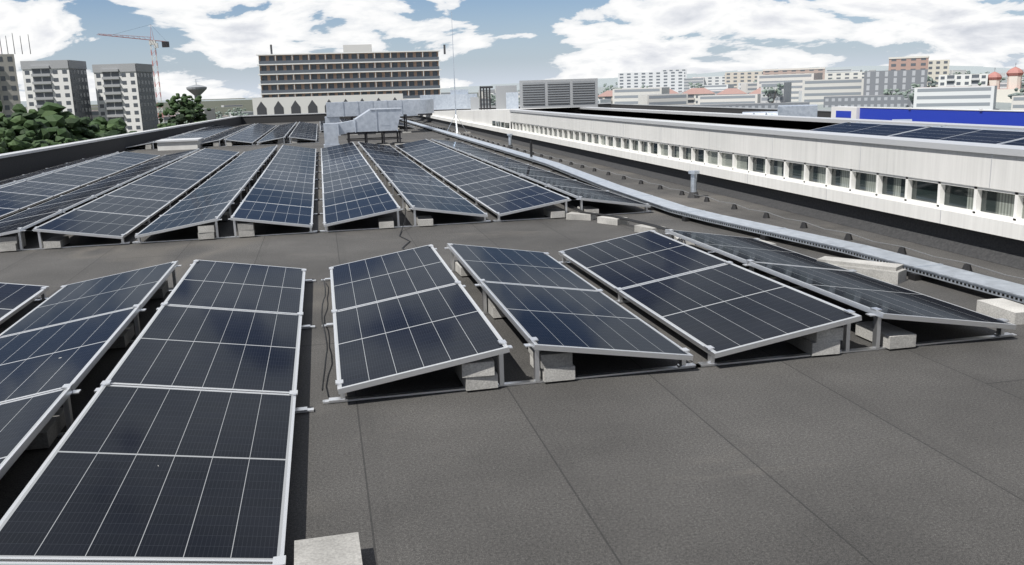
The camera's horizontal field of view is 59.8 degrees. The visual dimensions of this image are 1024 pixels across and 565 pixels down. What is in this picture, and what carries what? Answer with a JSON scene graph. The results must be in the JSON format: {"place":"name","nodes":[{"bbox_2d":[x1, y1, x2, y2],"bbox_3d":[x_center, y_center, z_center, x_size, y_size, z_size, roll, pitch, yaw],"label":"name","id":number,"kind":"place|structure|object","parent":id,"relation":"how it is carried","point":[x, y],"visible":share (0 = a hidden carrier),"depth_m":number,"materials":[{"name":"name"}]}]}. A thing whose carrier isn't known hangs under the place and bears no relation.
{"place":"outdoors","nodes":[
{"label":"outdoors","id":0,"kind":"place"},
{"bbox_2d":[186,84,206,103],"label":"water tower","id":1,"kind":"structure","parent":0,"point":[196,90],"depth_m":826.10,"materials":[{"name":"grey concrete"}]},
{"bbox_2d":[25,93,478,117],"bbox_3d":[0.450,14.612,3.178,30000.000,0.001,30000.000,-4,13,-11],"label":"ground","id":2,"kind":"structure","parent":0,"point":[247,105],"depth_m":1969.14,"materials":[{"name":"green plant"}]},
{"bbox_2d":[0,54,20,117],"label":"block","id":3,"kind":"structure","parent":2,"relation":"on","point":[9,94],"depth_m":282.01,"materials":[{"name":"grey concrete"}]},
{"bbox_2d":[0,35,30,53],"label":"block antennas","id":4,"kind":"object","parent":3,"relation":"on","point":[13,45],"visible":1,"depth_m":283.41,"materials":[{"name":"grey metal"}]},
{"bbox_2d":[99,24,169,122],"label":"tower crane","id":5,"kind":"object","parent":2,"relation":"on","point":[164,43],"visible":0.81,"depth_m":343.71,"materials":[{"name":"red metal"}]},
{"bbox_2d":[252,94,402,114],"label":"arched lower facade","id":6,"kind":"structure","parent":2,"relation":"on","point":[288,105],"depth_m":228.79,"materials":[{"name":"white"}]},
{"bbox_2d":[259,51,439,97],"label":"building windows","id":7,"kind":"structure","parent":6,"relation":"on","point":[351,75],"depth_m":286.38,"materials":[{"name":"white"}]},
{"bbox_2d":[256,44,445,99],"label":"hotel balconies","id":8,"kind":"structure","parent":7,"relation":"attached to","point":[362,48],"depth_m":285.31,"materials":[{"name":"beige concrete"}]},
{"bbox_2d":[618,71,683,92],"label":"white block","id":9,"kind":"structure","parent":2,"relation":"on","point":[673,80],"depth_m":866.63,"materials":[{"name":"white paint"}]},
{"bbox_2d":[662,69,686,77],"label":"white block","id":10,"kind":"structure","parent":2,"relation":"on","point":[685,73],"depth_m":957.14,"materials":[{"name":"white"}]},
{"bbox_2d":[692,76,724,84],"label":"white block","id":11,"kind":"structure","parent":2,"relation":"on","point":[716,80],"depth_m":904.51,"materials":[{"name":"white paint"}]},
{"bbox_2d":[725,71,762,88],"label":"cream block","id":12,"kind":"structure","parent":2,"relation":"on","point":[735,78],"depth_m":756.18,"materials":[{"name":"beige paint"}]},
{"bbox_2d":[763,67,825,79],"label":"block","id":13,"kind":"structure","parent":2,"relation":"on","point":[793,71],"depth_m":650.14,"materials":[{"name":"white"}]},
{"bbox_2d":[825,72,863,78],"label":"cream block","id":14,"kind":"structure","parent":2,"relation":"on","point":[848,75],"depth_m":695.32,"materials":[{"name":"white paint"}]},
{"bbox_2d":[823,94,913,106],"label":"building","id":15,"kind":"structure","parent":2,"relation":"on","point":[873,101],"depth_m":401.08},
{"bbox_2d":[863,69,927,94],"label":"grey office","id":16,"kind":"structure","parent":2,"relation":"on","point":[877,82],"depth_m":404.87,"materials":[{"name":"grey concrete"}]},
{"bbox_2d":[888,56,928,70],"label":"brick block","id":17,"kind":"structure","parent":2,"relation":"on","point":[909,63],"depth_m":498.98,"materials":[{"name":"brown"}]},
{"bbox_2d":[927,60,949,86],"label":"cream block","id":18,"kind":"structure","parent":2,"relation":"on","point":[936,68],"depth_m":529.18,"materials":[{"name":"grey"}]},
{"bbox_2d":[938,74,987,86],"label":"white flats","id":19,"kind":"structure","parent":2,"relation":"on","point":[959,80],"depth_m":454.58,"materials":[{"name":"white paint"}]},
{"bbox_2d":[987,66,1023,102],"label":"church","id":20,"kind":"structure","parent":2,"relation":"on","point":[1014,77],"depth_m":448.76,"materials":[{"name":"white paint"}]},
{"bbox_2d":[0,118,1023,564],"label":"roof","id":21,"kind":"structure","parent":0,"point":[906,456],"depth_m":5.15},
{"bbox_2d":[155,138,202,150],"bbox_3d":[-13.353,-5.572,35.838,1.620,0.380,1.620,-4,13,-11],"label":"skylight","id":22,"kind":"object","parent":21,"relation":"on","point":[179,144],"visible":0.95,"depth_m":35.15,"materials":[{"name":"white metal"}]},
{"bbox_2d":[139,120,414,149],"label":"panel mounting frames","id":23,"kind":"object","parent":21,"relation":"on","point":[293,128],"visible":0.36,"depth_m":39.14,"materials":[{"name":"silver metal"}]},
{"bbox_2d":[126,118,413,147],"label":"solar panels","id":24,"kind":"object","parent":23,"relation":"on","point":[302,130],"visible":0.61,"depth_m":44.12,"materials":[{"name":"blue glass"}]},
{"bbox_2d":[0,103,610,179],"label":"roof parapet","id":25,"kind":"structure","parent":21,"relation":"on","point":[16,163],"depth_m":33.39,"materials":[{"name":"white concrete"}]},
{"bbox_2d":[0,140,653,250],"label":"panel mounting frames","id":26,"kind":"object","parent":21,"relation":"on","point":[216,226],"visible":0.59,"depth_m":13.67,"materials":[{"name":"silver metal"}]},
{"bbox_2d":[0,139,650,238],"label":"solar panels","id":27,"kind":"object","parent":26,"relation":"on","point":[353,189],"visible":1,"depth_m":17.11,"materials":[{"name":"blue glass"}]},
{"bbox_2d":[323,108,403,147],"bbox_3d":[-5.688,-5.938,34.081,3.070,1.380,1.320,-4,13,-11],"label":"duct on stand","id":28,"kind":"object","parent":21,"relation":"on","point":[382,121],"visible":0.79,"depth_m":33.60,"materials":[{"name":"grey metal"}]},
{"bbox_2d":[325,99,433,135],"bbox_3d":[-6.712,-8.419,45.115,5.450,1.600,3.950,-4,13,-11],"label":"ventilation duct","id":29,"kind":"object","parent":21,"relation":"on","point":[335,111],"visible":0.63,"depth_m":43.15,"materials":[{"name":"grey metal"}]},
{"bbox_2d":[442,12,470,134],"bbox_3d":[-2.564,-9.418,40.179,1.247,5.400,1.176,-4,13,-11],"label":"lightning mast","id":30,"kind":"object","parent":21,"relation":"on","point":[456,117],"visible":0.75,"depth_m":40.49,"materials":[{"name":"white metal"}]},
{"bbox_2d":[321,203,683,390],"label":"roof cables","id":31,"kind":"object","parent":21,"relation":"on","point":[619,217],"visible":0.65,"depth_m":11.91,"materials":[{"name":"black plastic"}]},
{"bbox_2d":[0,229,1016,564],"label":"panel mounting frames","id":32,"kind":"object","parent":21,"relation":"on","point":[710,361],"visible":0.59,"depth_m":6.30,"materials":[{"name":"silver metal"}]},
{"bbox_2d":[0,229,1015,564],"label":"solar panels","id":33,"kind":"object","parent":32,"relation":"on","point":[174,445],"visible":0.98,"depth_m":6.35,"materials":[{"name":"blue glass"}]},
{"bbox_2d":[444,134,699,197],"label":"roof vents","id":34,"kind":"object","parent":21,"relation":"on","point":[693,193],"visible":0.91,"depth_m":15.55,"materials":[{"name":"grey metal"}]},
{"bbox_2d":[400,78,911,120],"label":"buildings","id":35,"kind":"structure","parent":21,"relation":"on","point":[558,93],"depth_m":44.92,"materials":[{"name":"grey metal"}]},
{"bbox_2d":[294,212,1023,564],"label":"loose blocks","id":36,"kind":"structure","parent":21,"relation":"on","point":[338,550],"depth_m":7.28,"materials":[{"name":"concrete"}]},
{"bbox_2d":[399,118,1023,303],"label":"roof parapet","id":37,"kind":"structure","parent":21,"relation":"on","point":[918,269],"depth_m":10.81,"materials":[{"name":"grey metal"}]},
{"bbox_2d":[407,119,1023,278],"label":"cable tray","id":38,"kind":"object","parent":21,"relation":"on","point":[902,250],"visible":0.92,"depth_m":13.03,"materials":[{"name":"silver metal"}]},
{"bbox_2d":[412,107,1023,269],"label":"building","id":39,"kind":"structure","parent":21,"relation":"on","point":[963,198],"depth_m":13.18,"materials":[{"name":"white concrete"}]},
{"bbox_2d":[810,122,1023,145],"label":"solar panels","id":40,"kind":"object","parent":39,"relation":"on","point":[990,135],"visible":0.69,"depth_m":12.04,"materials":[{"name":"blue glass"}]},
{"bbox_2d":[0,0,1023,100],"label":"sky","id":41,"kind":"structure","parent":0,"point":[214,44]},
{"bbox_2d":[21,66,1023,109],"bbox_3d":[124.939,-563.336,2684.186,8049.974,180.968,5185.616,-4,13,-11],"label":"buildings","id":42,"kind":"structure","parent":0,"point":[972,69],"depth_m":4742.18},
{"bbox_2d":[20,60,92,120],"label":"tower","id":43,"kind":"structure","parent":42,"relation":"on","point":[64,83],"depth_m":351.48,"materials":[{"name":"white concrete"}]},
{"bbox_2d":[0,93,210,153],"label":"trees","id":44,"kind":"object","parent":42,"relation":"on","point":[46,124],"depth_m":103.96,"materials":[{"name":"green plant"}]},
{"bbox_2d":[92,63,157,132],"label":"tower","id":45,"kind":"structure","parent":42,"relation":"on","point":[125,93],"depth_m":362.79,"materials":[{"name":"white concrete"}]},
{"bbox_2d":[26,69,1023,123],"bbox_3d":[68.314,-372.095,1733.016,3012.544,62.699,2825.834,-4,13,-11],"label":"town","id":46,"kind":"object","parent":42,"relation":"on","point":[813,88],"visible":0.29,"depth_m":439.08,"materials":[{"name":"white"}]},
{"bbox_2d":[161,70,1023,123],"bbox_3d":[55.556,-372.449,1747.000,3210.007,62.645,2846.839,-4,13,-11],"label":"town trees","id":47,"kind":"object","parent":42,"relation":"on","point":[238,110],"depth_m":405.49,"materials":[{"name":"green plant"}]},
{"bbox_2d":[598,90,612,103],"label":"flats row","id":48,"kind":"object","parent":42,"relation":"on","point":[607,95],"visible":0.08,"depth_m":533.76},
{"bbox_2d":[682,88,715,104],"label":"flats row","id":49,"kind":"object","parent":42,"relation":"on","point":[693,94],"visible":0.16,"depth_m":511.59,"materials":[{"name":"red tile"}]},
{"bbox_2d":[716,88,746,94],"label":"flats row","id":50,"kind":"object","parent":42,"relation":"on","point":[729,91],"visible":0.09,"depth_m":529.43,"materials":[{"name":"red tile"}]},
{"bbox_2d":[749,88,760,93],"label":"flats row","id":51,"kind":"object","parent":42,"relation":"on","point":[758,91],"visible":0.02,"depth_m":508.65,"materials":[{"name":"red tile"}]},
{"bbox_2d":[676,102,809,108],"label":"building","id":52,"kind":"structure","parent":0,"point":[759,105],"depth_m":396.83,"materials":[{"name":"grey"}]},
{"bbox_3d":[0.283,2.146,29.923,34.588,12.996,84.300,-4,13,-11],"label":"building body","id":53,"kind":"object","parent":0,"visible":0},
{"bbox_2d":[145,121,398,148],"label":"concrete ballast blocks","id":54,"kind":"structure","parent":53,"relation":"on","point":[228,143],"depth_m":36.71,"materials":[{"name":"concrete"}]},
{"bbox_2d":[0,142,598,251],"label":"concrete ballast blocks","id":55,"kind":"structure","parent":53,"relation":"on","point":[9,242],"depth_m":12.69,"materials":[{"name":"concrete"}]},
{"bbox_2d":[25,245,915,449],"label":"concrete ballast blocks","id":56,"kind":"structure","parent":53,"relation":"on","point":[483,374],"depth_m":6.40,"materials":[{"name":"concrete"}]},
{"bbox_2d":[611,104,1023,125],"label":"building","id":57,"kind":"structure","parent":53,"relation":"on","point":[992,117],"depth_m":36.04,"materials":[{"name":"blue"}]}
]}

